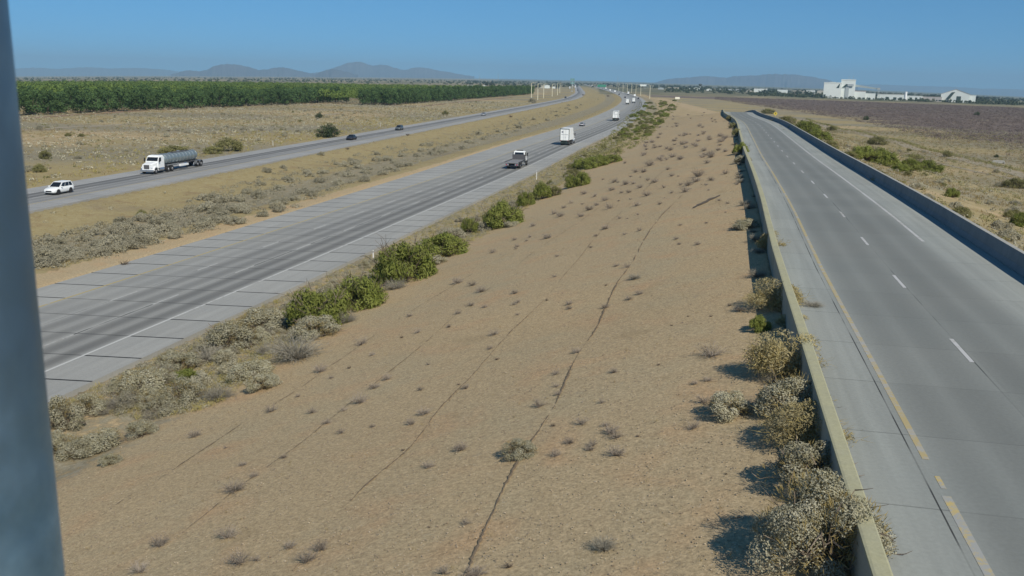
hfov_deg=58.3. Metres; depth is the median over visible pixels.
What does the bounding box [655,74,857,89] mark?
mountains
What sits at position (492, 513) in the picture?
soil furrow
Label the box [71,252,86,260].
grey scrub
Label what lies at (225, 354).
grey scrub
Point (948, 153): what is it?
olive bush
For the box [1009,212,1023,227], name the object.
green bush
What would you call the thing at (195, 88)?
orchard tree
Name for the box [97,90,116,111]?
orchard tree
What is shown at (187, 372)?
green bush
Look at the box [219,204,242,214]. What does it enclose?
grey scrub
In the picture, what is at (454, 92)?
orchard tree
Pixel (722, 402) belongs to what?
silver shrub
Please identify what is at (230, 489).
dry shrub
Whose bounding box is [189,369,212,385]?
grey scrub
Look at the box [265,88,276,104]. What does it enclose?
orchard tree
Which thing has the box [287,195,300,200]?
grey scrub
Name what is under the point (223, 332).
silver shrub
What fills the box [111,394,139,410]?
grey scrub
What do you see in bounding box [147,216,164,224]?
grey scrub
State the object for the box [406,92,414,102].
orchard tree
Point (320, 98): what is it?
orchard tree
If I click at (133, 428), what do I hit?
silver shrub
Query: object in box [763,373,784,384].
weed clump
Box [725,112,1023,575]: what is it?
ramp road
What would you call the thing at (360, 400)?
dry shrub
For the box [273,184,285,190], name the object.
grey scrub
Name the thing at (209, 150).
olive bush
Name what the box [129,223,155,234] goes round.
grey scrub
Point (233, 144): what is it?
olive bush
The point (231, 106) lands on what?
dirt path
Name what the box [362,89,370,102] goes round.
orchard tree
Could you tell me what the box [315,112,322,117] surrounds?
mesquite bush
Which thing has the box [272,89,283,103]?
orchard tree
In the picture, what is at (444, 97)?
orchard tree
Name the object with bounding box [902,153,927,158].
olive bush
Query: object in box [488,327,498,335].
dry shrub
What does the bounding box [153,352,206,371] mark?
silver shrub
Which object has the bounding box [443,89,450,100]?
orchard tree
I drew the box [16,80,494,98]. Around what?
orchard canopy
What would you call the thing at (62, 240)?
grey scrub
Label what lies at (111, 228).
grey scrub
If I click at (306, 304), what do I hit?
green bush
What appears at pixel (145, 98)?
orchard tree
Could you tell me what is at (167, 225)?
grey scrub
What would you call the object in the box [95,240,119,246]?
grey scrub
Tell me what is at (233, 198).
grey scrub
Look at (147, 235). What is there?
grey scrub
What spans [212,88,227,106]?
orchard tree
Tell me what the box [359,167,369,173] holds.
grey scrub
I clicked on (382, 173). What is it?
grey scrub
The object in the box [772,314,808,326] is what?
yellow shrub
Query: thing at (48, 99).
orchard tree
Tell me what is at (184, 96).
orchard tree
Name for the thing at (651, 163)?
dry shrub
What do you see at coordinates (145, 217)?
grey scrub
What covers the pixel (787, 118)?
olive bush
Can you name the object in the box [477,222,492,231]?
grey scrub
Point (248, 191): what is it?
grey scrub
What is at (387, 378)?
dry shrub
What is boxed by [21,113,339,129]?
dirt path
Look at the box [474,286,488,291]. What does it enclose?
dry shrub
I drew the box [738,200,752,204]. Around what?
weed clump
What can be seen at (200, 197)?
grey scrub
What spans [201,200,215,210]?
grey scrub
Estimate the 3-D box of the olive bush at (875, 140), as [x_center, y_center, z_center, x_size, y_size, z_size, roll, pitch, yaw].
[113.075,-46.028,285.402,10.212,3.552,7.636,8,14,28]
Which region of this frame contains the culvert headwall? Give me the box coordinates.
[992,160,1004,163]
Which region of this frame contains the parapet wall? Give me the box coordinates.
[721,110,892,575]
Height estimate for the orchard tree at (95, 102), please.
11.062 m
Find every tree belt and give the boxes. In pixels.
[17,77,516,84]
[466,80,665,88]
[664,84,1023,103]
[748,92,1023,104]
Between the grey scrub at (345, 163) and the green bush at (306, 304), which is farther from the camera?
the grey scrub at (345, 163)
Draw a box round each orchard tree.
[17,85,35,109]
[17,90,25,110]
[20,88,41,114]
[25,89,39,113]
[39,94,54,112]
[40,88,55,114]
[53,93,72,112]
[54,91,66,112]
[62,85,78,110]
[69,91,83,111]
[71,88,87,112]
[84,88,103,112]
[94,86,110,108]
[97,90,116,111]
[108,90,121,109]
[112,86,130,110]
[122,88,137,109]
[128,92,142,110]
[133,85,148,108]
[138,83,155,101]
[138,91,152,109]
[149,89,159,108]
[149,89,164,109]
[160,86,170,107]
[163,91,177,108]
[170,89,181,107]
[173,93,188,108]
[182,89,196,108]
[187,85,201,103]
[195,91,206,107]
[204,86,217,106]
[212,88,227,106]
[224,88,238,106]
[230,90,245,105]
[239,88,252,105]
[249,91,260,105]
[257,90,269,104]
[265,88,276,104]
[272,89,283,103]
[281,89,290,104]
[285,89,297,102]
[294,87,304,103]
[300,91,309,102]
[307,88,319,101]
[311,87,323,102]
[319,87,328,102]
[326,88,334,101]
[329,86,339,101]
[357,89,367,104]
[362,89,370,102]
[369,91,380,103]
[374,89,384,104]
[383,89,393,104]
[387,87,398,103]
[392,88,403,103]
[400,90,405,102]
[401,89,411,103]
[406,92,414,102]
[408,88,418,102]
[417,87,425,102]
[421,87,429,102]
[427,89,435,101]
[430,88,437,99]
[434,88,442,100]
[442,93,447,99]
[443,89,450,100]
[447,88,456,100]
[460,88,466,97]
[470,87,476,97]
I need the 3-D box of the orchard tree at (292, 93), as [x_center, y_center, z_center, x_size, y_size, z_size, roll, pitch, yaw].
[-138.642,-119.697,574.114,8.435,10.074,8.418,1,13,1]
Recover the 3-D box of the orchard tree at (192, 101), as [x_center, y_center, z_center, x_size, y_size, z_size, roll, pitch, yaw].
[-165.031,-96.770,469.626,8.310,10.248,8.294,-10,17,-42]
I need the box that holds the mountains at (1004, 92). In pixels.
[858,84,1023,95]
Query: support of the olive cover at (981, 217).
on the ground at (394, 522)
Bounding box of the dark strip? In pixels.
[693,195,719,207]
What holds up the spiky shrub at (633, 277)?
on the ground at (394, 522)
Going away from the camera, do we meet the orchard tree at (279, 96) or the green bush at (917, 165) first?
the green bush at (917, 165)
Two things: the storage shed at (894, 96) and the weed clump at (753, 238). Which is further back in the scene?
the storage shed at (894, 96)
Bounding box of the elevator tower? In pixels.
[841,76,855,98]
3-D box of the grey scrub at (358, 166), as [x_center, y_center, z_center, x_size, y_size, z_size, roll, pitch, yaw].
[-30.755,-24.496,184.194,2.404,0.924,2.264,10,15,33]
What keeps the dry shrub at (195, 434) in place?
on the ground at (394, 522)
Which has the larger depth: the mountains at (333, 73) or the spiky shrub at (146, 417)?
the mountains at (333, 73)
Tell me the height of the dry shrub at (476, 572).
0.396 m
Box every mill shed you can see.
[865,93,875,99]
[970,95,975,101]
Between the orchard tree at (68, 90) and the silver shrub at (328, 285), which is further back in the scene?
the orchard tree at (68, 90)
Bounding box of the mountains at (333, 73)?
[312,69,357,77]
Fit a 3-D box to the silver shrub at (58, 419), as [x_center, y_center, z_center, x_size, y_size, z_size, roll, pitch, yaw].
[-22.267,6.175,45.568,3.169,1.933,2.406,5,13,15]
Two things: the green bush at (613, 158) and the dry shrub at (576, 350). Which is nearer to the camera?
the dry shrub at (576, 350)
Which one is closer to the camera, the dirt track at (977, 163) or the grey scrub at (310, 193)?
the grey scrub at (310, 193)
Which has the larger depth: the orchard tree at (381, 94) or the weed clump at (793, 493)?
the orchard tree at (381, 94)
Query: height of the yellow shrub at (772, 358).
1.735 m
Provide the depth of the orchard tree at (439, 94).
707.25 m
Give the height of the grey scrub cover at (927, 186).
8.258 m
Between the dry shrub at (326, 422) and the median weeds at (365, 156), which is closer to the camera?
the dry shrub at (326, 422)
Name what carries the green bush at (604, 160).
on the ground at (394, 522)
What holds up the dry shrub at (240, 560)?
on the ground at (394, 522)
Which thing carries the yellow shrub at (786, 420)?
on the ground at (394, 522)
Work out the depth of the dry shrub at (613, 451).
26.40 m
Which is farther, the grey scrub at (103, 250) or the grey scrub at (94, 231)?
the grey scrub at (94, 231)
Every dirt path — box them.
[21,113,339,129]
[23,97,512,118]
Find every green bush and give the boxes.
[163,368,197,386]
[279,273,349,324]
[326,265,389,311]
[360,233,444,284]
[419,228,472,256]
[459,215,479,232]
[479,198,528,228]
[511,188,537,206]
[531,180,551,199]
[563,175,579,187]
[571,158,587,169]
[573,168,591,185]
[578,156,599,168]
[591,154,611,166]
[604,153,622,162]
[732,140,748,153]
[749,314,772,333]
[788,117,826,131]
[806,127,833,139]
[845,141,882,160]
[866,146,905,165]
[891,163,911,171]
[901,157,925,171]
[920,159,946,172]
[941,188,960,197]
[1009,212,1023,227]
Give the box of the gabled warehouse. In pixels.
[941,89,969,102]
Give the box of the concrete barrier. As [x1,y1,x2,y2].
[746,110,1023,277]
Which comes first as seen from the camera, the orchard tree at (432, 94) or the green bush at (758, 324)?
the green bush at (758, 324)
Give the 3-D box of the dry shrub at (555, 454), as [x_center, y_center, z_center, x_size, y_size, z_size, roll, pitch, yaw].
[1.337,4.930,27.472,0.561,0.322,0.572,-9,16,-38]
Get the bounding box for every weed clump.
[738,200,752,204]
[742,201,755,208]
[745,269,767,276]
[746,233,763,241]
[750,248,766,252]
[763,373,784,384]
[781,482,814,501]
[800,299,827,306]
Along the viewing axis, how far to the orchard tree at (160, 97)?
442.48 m
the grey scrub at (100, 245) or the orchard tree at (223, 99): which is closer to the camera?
the grey scrub at (100, 245)
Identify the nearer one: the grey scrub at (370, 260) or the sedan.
the grey scrub at (370, 260)
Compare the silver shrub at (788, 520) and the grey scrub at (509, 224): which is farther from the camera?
the grey scrub at (509, 224)
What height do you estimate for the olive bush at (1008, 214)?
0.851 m
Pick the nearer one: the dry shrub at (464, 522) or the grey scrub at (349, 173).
the dry shrub at (464, 522)
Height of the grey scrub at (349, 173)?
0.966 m
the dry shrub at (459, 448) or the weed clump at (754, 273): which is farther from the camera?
the weed clump at (754, 273)
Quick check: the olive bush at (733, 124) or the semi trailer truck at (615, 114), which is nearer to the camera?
the olive bush at (733, 124)
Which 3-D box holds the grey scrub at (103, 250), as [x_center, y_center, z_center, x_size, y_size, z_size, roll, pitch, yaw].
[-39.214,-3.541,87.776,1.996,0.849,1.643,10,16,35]
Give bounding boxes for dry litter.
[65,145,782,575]
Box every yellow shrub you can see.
[733,328,833,378]
[739,277,815,311]
[748,397,872,451]
[755,230,790,248]
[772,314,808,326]
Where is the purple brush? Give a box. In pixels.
[715,96,1023,156]
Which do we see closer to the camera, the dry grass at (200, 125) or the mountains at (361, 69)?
the dry grass at (200, 125)
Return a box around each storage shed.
[877,94,903,99]
[907,96,922,99]
[923,96,941,101]
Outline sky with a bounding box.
[8,0,1023,89]
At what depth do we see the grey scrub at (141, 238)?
93.30 m
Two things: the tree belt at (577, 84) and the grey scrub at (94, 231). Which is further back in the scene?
the tree belt at (577, 84)
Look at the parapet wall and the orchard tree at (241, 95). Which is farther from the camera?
the orchard tree at (241, 95)
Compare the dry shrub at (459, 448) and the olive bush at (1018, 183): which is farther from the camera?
the olive bush at (1018, 183)
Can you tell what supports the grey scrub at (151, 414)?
on the ground at (394, 522)
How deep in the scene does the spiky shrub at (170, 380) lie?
51.61 m
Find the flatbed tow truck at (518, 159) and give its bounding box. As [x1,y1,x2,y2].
[505,150,527,167]
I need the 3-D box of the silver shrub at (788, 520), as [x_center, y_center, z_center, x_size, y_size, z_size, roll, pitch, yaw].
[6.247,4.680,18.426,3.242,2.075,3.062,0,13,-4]
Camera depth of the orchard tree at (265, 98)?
538.78 m
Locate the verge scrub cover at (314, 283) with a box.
[64,146,614,420]
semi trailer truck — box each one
[560,127,574,144]
[612,110,618,120]
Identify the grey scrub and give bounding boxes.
[33,245,54,259]
[34,256,57,266]
[41,251,70,262]
[43,235,61,244]
[50,244,72,252]
[52,236,67,243]
[59,247,85,257]
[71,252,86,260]
[76,233,91,241]
[86,227,108,235]
[88,239,103,246]
[88,242,109,255]
[91,247,113,255]
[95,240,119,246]
[100,225,123,234]
[100,234,121,242]
[107,244,130,251]
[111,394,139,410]
[112,216,133,224]
[113,220,131,229]
[120,239,147,248]
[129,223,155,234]
[130,234,151,244]
[132,212,148,221]
[132,231,155,240]
[142,213,155,222]
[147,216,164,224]
[147,403,165,415]
[155,221,180,231]
[159,213,173,220]
[163,218,176,223]
[167,230,184,239]
[170,225,181,230]
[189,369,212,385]
[190,343,214,353]
[195,217,216,227]
[196,202,213,211]
[197,194,213,200]
[200,216,219,223]
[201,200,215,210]
[203,193,218,200]
[206,205,223,212]
[211,194,227,202]
[212,351,237,363]
[215,214,232,222]
[217,359,238,374]
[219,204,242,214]
[225,217,245,225]
[228,193,246,201]
[234,204,250,208]
[238,208,252,213]
[242,188,252,194]
[251,189,266,197]
[253,181,266,185]
[257,211,268,216]
[262,167,272,172]
[269,198,288,204]
[269,200,285,207]
[271,205,285,211]
[272,327,286,334]
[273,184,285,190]
[279,301,291,310]
[284,177,295,181]
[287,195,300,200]
[295,186,309,193]
[304,172,315,176]
[305,190,315,196]
[314,177,327,182]
[316,169,327,173]
[316,287,325,293]
[332,179,344,185]
[339,160,349,166]
[342,172,354,176]
[348,160,360,165]
[352,164,364,168]
[358,175,370,181]
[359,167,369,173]
[368,257,377,264]
[372,156,382,160]
[377,171,388,174]
[440,227,467,237]
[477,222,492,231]
[503,221,518,226]
[528,97,536,102]
[908,182,926,188]
[941,177,951,182]
[948,201,963,206]
[984,200,994,204]
[987,219,1014,230]
[995,228,1021,242]
[1004,205,1021,211]
[1010,200,1022,204]
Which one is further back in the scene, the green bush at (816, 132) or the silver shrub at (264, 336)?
the green bush at (816, 132)
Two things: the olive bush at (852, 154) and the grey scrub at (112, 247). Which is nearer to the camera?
the grey scrub at (112, 247)
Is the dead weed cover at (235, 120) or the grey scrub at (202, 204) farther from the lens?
the dead weed cover at (235, 120)
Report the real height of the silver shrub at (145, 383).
1.687 m
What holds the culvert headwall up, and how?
on the ground at (394, 522)
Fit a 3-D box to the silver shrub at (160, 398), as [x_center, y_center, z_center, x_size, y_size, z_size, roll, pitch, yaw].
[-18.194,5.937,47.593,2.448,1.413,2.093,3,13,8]
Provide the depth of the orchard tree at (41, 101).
383.36 m
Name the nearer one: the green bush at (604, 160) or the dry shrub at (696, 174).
the dry shrub at (696, 174)
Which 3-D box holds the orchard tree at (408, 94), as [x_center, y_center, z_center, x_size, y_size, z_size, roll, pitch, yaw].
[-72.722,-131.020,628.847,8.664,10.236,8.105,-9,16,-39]
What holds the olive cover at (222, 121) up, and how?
on the ground at (394, 522)
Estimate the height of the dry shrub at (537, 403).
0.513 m
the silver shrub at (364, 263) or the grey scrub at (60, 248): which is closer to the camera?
the silver shrub at (364, 263)
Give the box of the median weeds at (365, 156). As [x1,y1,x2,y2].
[43,109,597,226]
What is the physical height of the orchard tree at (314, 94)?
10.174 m
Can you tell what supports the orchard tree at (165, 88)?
on the ground at (394, 522)
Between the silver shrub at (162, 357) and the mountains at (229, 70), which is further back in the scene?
the mountains at (229, 70)
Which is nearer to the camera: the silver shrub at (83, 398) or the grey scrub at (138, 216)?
the silver shrub at (83, 398)
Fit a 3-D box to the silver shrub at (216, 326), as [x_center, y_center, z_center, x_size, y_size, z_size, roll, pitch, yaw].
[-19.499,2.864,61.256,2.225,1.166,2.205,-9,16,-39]
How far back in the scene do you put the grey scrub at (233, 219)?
107.44 m
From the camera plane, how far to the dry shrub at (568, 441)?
28.27 m
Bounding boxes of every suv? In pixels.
[44,180,73,194]
[395,125,402,129]
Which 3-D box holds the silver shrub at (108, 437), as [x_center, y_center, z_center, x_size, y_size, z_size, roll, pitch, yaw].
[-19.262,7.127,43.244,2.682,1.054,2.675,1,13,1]
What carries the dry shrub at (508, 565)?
on the ground at (394, 522)
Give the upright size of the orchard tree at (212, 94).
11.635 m
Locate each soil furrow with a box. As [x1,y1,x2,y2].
[95,266,484,519]
[189,203,604,526]
[293,172,661,569]
[464,195,681,574]
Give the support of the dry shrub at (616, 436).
on the ground at (394, 522)
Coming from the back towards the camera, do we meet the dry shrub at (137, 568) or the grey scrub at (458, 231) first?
the grey scrub at (458, 231)
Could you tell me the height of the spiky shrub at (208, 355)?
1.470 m
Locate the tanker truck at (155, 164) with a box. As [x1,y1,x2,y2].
[140,149,202,173]
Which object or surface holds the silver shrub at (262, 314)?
on the ground at (394, 522)
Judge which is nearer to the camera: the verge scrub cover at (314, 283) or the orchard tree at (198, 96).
the verge scrub cover at (314, 283)
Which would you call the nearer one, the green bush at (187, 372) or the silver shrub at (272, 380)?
the silver shrub at (272, 380)
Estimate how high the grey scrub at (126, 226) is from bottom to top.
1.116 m
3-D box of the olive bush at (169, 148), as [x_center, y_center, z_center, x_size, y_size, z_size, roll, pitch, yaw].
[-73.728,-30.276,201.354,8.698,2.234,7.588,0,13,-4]
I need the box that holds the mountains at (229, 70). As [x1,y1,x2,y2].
[171,64,313,76]
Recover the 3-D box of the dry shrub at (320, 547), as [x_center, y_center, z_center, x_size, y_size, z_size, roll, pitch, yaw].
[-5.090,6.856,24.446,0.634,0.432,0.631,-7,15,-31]
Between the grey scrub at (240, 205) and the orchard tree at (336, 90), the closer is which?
the grey scrub at (240, 205)
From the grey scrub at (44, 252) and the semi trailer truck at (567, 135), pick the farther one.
the semi trailer truck at (567, 135)
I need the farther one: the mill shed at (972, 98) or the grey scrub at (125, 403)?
the mill shed at (972, 98)
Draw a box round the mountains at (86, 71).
[15,67,178,75]
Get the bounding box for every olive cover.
[20,99,520,182]
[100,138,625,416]
[769,115,1023,246]
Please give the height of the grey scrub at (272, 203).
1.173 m
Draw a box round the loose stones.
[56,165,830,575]
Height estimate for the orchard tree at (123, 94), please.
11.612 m
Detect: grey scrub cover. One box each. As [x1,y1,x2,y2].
[19,99,530,179]
[770,115,1023,248]
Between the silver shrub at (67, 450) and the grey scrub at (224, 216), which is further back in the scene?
the grey scrub at (224, 216)
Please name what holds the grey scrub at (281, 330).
on the ground at (394, 522)
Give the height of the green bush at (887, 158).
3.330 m
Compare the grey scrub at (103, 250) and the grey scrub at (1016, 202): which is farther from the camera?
the grey scrub at (1016, 202)
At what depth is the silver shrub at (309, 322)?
58.48 m
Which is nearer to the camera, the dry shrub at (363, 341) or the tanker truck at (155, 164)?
the dry shrub at (363, 341)
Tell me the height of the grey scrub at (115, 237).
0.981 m
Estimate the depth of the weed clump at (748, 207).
71.70 m
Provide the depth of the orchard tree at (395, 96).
601.10 m
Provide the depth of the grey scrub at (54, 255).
84.14 m
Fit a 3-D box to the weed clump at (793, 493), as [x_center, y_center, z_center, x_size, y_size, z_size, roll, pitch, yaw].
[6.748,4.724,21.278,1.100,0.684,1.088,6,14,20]
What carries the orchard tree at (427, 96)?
on the ground at (394, 522)
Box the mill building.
[823,82,841,97]
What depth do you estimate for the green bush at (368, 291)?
65.88 m
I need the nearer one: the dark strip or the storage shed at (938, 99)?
the dark strip
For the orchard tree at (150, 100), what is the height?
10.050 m
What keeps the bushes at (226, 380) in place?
on the ground at (394, 522)
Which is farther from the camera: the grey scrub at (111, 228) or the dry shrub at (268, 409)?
the grey scrub at (111, 228)
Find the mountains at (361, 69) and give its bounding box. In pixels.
[310,62,473,78]
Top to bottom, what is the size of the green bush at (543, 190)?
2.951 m
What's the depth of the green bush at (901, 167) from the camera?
135.15 m
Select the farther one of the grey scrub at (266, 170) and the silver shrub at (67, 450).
the grey scrub at (266, 170)
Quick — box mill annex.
[854,91,865,98]
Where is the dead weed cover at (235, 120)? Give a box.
[26,101,525,169]
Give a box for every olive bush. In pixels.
[31,163,48,171]
[37,150,51,158]
[156,145,188,153]
[202,146,222,153]
[213,137,243,151]
[550,185,561,195]
[729,122,736,127]
[731,128,739,135]
[760,108,774,113]
[779,115,796,123]
[825,138,842,147]
[826,125,841,130]
[844,151,857,157]
[867,136,889,144]
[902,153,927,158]
[942,150,952,156]
[952,206,973,218]
[999,178,1023,188]
[1001,210,1018,217]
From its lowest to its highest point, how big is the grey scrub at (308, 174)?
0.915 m
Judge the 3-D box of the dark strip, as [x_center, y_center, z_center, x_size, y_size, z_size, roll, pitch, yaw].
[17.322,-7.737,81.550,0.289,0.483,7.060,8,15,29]
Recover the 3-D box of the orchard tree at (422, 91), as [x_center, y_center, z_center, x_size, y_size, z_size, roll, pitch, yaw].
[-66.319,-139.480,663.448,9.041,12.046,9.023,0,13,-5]
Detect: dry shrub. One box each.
[128,558,152,574]
[149,533,170,548]
[184,428,202,437]
[213,523,243,538]
[218,477,247,494]
[225,548,253,566]
[246,470,260,476]
[264,405,278,412]
[279,539,298,549]
[288,546,320,564]
[308,539,329,552]
[311,363,329,372]
[321,418,332,424]
[350,392,367,403]
[353,335,367,345]
[366,383,381,388]
[381,373,390,379]
[403,417,417,424]
[414,407,432,415]
[420,461,435,468]
[432,564,451,575]
[451,276,462,284]
[452,440,468,451]
[458,562,487,575]
[461,517,471,524]
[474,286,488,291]
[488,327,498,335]
[503,561,512,567]
[533,397,547,406]
[548,448,562,456]
[563,436,574,445]
[570,347,581,352]
[574,416,589,425]
[584,444,595,450]
[587,437,597,446]
[599,422,622,434]
[605,443,625,456]
[607,429,623,438]
[644,159,657,165]
[680,183,691,192]
[682,179,693,185]
[683,420,700,430]
[690,176,701,181]
[691,168,707,176]
[693,343,726,358]
[695,393,709,403]
[733,306,744,310]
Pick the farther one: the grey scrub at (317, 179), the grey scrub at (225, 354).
the grey scrub at (317, 179)
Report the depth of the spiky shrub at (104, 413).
47.48 m
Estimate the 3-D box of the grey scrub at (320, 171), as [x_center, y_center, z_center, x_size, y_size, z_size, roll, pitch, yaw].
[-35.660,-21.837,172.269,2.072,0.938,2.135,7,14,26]
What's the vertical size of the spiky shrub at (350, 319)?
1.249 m
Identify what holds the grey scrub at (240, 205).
on the ground at (394, 522)
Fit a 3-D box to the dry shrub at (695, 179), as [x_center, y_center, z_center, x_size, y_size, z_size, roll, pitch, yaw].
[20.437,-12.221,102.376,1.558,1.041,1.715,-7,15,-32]
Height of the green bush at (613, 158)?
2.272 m
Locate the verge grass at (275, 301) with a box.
[67,147,614,419]
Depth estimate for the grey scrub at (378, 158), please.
202.08 m
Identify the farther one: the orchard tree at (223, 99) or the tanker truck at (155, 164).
the orchard tree at (223, 99)
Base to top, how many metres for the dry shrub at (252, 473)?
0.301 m
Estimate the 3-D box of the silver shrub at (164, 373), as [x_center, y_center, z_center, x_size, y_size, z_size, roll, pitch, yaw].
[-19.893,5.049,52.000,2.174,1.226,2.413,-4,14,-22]
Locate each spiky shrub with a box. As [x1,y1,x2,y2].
[94,406,112,415]
[97,390,139,414]
[139,408,160,419]
[144,362,177,371]
[164,372,180,385]
[190,341,227,363]
[198,384,239,401]
[253,340,275,354]
[262,328,331,364]
[337,309,359,322]
[384,277,408,289]
[586,533,620,552]
[628,273,642,279]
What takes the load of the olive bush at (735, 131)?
on the ground at (394, 522)
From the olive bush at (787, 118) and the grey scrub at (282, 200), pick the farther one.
the olive bush at (787, 118)
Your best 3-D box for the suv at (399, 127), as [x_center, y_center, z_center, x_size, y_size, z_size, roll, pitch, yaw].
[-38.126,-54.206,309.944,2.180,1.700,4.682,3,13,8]
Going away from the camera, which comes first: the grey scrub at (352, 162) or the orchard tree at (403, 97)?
the grey scrub at (352, 162)
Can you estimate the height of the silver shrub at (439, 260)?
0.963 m
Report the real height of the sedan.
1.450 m
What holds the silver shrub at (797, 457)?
on the ground at (394, 522)
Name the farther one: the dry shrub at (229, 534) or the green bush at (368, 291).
the green bush at (368, 291)
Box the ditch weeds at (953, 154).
[805,118,1023,171]
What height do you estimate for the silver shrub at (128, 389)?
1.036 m
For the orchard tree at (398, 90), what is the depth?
610.84 m
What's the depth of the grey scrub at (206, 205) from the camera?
120.82 m
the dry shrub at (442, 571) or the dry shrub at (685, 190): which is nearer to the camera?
the dry shrub at (442, 571)
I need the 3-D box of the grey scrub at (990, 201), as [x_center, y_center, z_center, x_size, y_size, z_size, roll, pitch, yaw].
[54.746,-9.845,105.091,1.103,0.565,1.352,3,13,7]
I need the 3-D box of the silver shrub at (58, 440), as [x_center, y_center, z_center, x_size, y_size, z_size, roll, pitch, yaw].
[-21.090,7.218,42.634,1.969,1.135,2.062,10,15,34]
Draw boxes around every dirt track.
[799,119,1023,177]
[907,152,1010,178]
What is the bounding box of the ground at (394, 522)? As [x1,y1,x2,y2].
[16,76,1023,575]
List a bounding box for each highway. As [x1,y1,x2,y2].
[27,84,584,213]
[37,84,646,405]
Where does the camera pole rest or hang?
on the ground at (394, 522)
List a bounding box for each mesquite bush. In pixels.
[313,122,342,137]
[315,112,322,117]
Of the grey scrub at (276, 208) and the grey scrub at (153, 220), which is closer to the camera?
the grey scrub at (153, 220)
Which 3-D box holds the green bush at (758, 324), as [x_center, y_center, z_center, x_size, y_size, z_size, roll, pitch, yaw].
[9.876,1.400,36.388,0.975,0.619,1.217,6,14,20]
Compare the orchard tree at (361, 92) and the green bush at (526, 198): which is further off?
the orchard tree at (361, 92)
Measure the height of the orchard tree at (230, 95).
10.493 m
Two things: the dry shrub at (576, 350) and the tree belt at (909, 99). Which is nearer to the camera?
the dry shrub at (576, 350)
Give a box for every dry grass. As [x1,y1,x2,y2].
[21,105,486,185]
[32,110,603,261]
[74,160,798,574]
[818,129,1023,250]
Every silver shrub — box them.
[48,394,92,433]
[51,429,75,454]
[53,434,97,461]
[71,393,110,417]
[76,426,125,454]
[97,452,123,466]
[105,374,137,396]
[106,363,172,398]
[113,383,140,398]
[121,418,162,440]
[135,386,160,410]
[140,366,177,389]
[141,390,179,417]
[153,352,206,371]
[155,348,181,364]
[161,376,208,407]
[203,323,220,336]
[205,318,266,353]
[210,348,236,363]
[219,355,276,380]
[230,337,244,345]
[232,306,292,330]
[242,325,273,345]
[243,372,284,392]
[276,312,347,342]
[321,283,334,288]
[328,279,341,288]
[358,259,372,268]
[430,255,447,263]
[499,438,537,461]
[696,390,754,423]
[728,466,911,575]
[729,218,759,229]
[734,155,751,162]
[745,368,839,416]
[752,434,862,501]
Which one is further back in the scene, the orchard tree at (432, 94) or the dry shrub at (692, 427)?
the orchard tree at (432, 94)
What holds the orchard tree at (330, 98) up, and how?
on the ground at (394, 522)
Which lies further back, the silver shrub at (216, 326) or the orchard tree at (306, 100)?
the orchard tree at (306, 100)
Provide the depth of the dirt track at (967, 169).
200.22 m
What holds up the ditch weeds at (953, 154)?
on the ground at (394, 522)
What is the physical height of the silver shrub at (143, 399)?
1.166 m
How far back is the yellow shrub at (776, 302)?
39.48 m
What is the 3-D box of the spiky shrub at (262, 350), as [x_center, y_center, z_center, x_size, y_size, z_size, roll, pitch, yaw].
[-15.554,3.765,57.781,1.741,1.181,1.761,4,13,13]
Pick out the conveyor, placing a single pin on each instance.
(861, 86)
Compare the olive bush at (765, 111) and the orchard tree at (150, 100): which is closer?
the orchard tree at (150, 100)
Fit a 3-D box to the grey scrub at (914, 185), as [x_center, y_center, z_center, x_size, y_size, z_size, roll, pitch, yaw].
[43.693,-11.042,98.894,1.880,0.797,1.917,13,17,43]
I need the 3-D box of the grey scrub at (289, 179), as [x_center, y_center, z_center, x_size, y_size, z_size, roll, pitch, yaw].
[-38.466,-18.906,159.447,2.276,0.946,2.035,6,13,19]
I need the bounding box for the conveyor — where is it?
[855,85,879,99]
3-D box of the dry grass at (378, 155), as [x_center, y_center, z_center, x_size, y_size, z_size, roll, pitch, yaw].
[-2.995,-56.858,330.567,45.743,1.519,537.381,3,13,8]
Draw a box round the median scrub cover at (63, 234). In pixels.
[32,95,595,268]
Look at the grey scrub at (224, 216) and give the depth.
108.03 m
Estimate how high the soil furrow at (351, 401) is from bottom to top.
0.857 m
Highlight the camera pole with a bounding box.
[0,0,64,575]
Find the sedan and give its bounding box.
[346,134,356,139]
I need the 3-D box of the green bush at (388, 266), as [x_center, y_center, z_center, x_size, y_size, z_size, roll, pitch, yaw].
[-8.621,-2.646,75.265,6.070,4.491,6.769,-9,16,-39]
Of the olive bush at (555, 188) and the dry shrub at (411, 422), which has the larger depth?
the olive bush at (555, 188)

